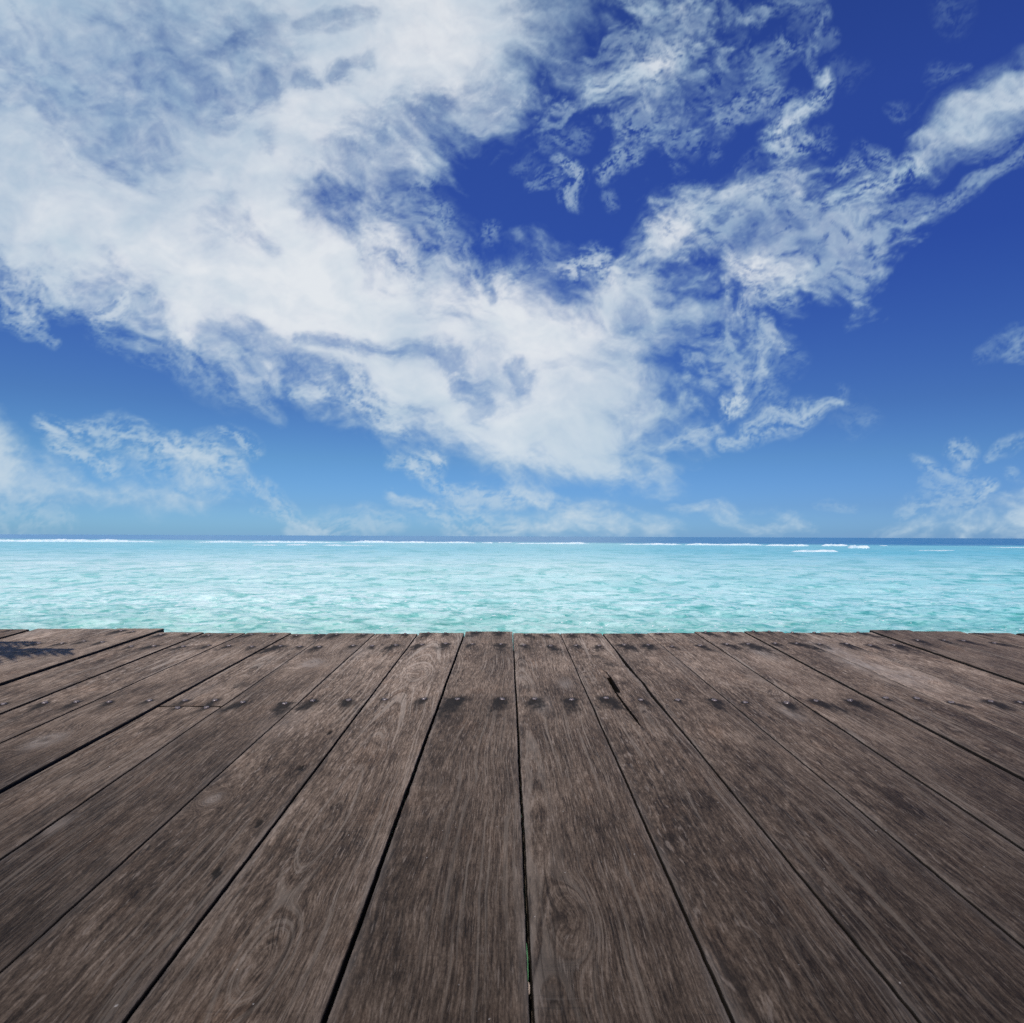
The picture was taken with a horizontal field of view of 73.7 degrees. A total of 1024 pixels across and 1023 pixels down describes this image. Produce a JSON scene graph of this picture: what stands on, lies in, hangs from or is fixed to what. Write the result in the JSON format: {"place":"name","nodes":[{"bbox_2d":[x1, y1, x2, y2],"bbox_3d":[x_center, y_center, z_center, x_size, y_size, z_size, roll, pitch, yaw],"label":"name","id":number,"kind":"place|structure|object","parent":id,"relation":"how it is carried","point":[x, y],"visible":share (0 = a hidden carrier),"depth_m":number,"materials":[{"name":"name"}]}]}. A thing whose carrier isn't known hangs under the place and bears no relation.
{"place":"outdoors","nodes":[
{"label":"outdoors","id":0,"kind":"place"},
{"bbox_2d":[0,0,1023,537],"bbox_3d":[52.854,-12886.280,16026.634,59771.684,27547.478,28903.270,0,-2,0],"label":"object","id":1,"kind":"structure","parent":0,"point":[186,222],"depth_m":25606.55,"materials":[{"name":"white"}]},
{"bbox_2d":[0,534,1023,635],"bbox_3d":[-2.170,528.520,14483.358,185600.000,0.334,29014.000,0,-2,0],"label":"sea","id":2,"kind":"structure","parent":0,"point":[200,583],"depth_m":35.21,"materials":[{"name":"liquid"}]},
{"bbox_2d":[0,539,153,541],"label":"breaking wave","id":3,"kind":"object","parent":2,"relation":"on","point":[71,540],"visible":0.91,"depth_m":233.08,"materials":[{"name":"liquid"}]},
{"bbox_2d":[207,541,339,542],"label":"breaking wave","id":4,"kind":"object","parent":2,"relation":"on","point":[276,542],"visible":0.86,"depth_m":233.66,"materials":[{"name":"liquid"}]},
{"bbox_2d":[322,544,372,545],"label":"breaking wave","id":5,"kind":"object","parent":2,"relation":"on","point":[345,545],"visible":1,"depth_m":170.66,"materials":[{"name":"liquid"}]},
{"bbox_2d":[345,540,473,542],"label":"breaking wave","id":6,"kind":"object","parent":2,"relation":"on","point":[365,541],"visible":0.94,"depth_m":244.47,"materials":[{"name":"liquid"}]},
{"bbox_2d":[0,628,1023,1022],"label":"wooden deck","id":7,"kind":"structure","parent":2,"relation":"in","point":[752,826],"depth_m":1.17,"materials":[{"name":"brown wood"}]},
{"bbox_2d":[526,943,527,975],"bbox_3d":[0.018,0.546,0.831,0.004,0.003,0.071,0,-1,-1],"label":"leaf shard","id":8,"kind":"object","parent":7,"relation":"in","point":[527,959],"visible":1,"depth_m":0.83,"materials":[{"name":"green plant"}]},
{"bbox_2d":[516,542,586,543],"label":"breaking wave","id":9,"kind":"object","parent":2,"relation":"on","point":[555,543],"visible":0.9,"depth_m":231.77,"materials":[{"name":"liquid"}]},
{"bbox_2d":[619,543,680,544],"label":"breaking wave","id":10,"kind":"object","parent":2,"relation":"on","point":[653,544],"visible":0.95,"depth_m":215.18,"materials":[{"name":"liquid"}]},
{"bbox_2d":[686,543,758,544],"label":"breaking wave","id":11,"kind":"object","parent":2,"relation":"on","point":[720,544],"visible":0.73,"depth_m":210.90,"materials":[{"name":"liquid"}]},
{"bbox_2d":[765,544,807,545],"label":"breaking wave","id":12,"kind":"object","parent":2,"relation":"on","point":[786,545],"visible":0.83,"depth_m":200.01,"materials":[{"name":"liquid"}]},
{"bbox_2d":[792,550,837,551],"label":"breaking wave","id":13,"kind":"object","parent":2,"relation":"on","point":[815,551],"visible":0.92,"depth_m":119.63,"materials":[{"name":"liquid"}]},
{"bbox_2d":[822,544,847,545],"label":"breaking wave","id":14,"kind":"object","parent":2,"relation":"on","point":[834,545],"visible":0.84,"depth_m":204.14,"materials":[{"name":"liquid"}]},
{"bbox_2d":[848,545,869,547],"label":"breaking wave","id":15,"kind":"object","parent":2,"relation":"on","point":[855,546],"visible":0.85,"depth_m":164.89,"materials":[{"name":"liquid"}]},
{"bbox_2d":[919,550,954,550],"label":"breaking wave","id":16,"kind":"object","parent":2,"relation":"on","point":[936,550],"visible":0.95,"depth_m":136.33,"materials":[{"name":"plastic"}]},
{"bbox_2d":[988,547,1023,547],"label":"breaking wave","id":17,"kind":"object","parent":2,"relation":"on","point":[1005,547],"visible":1,"depth_m":182.07,"materials":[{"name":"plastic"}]}
]}

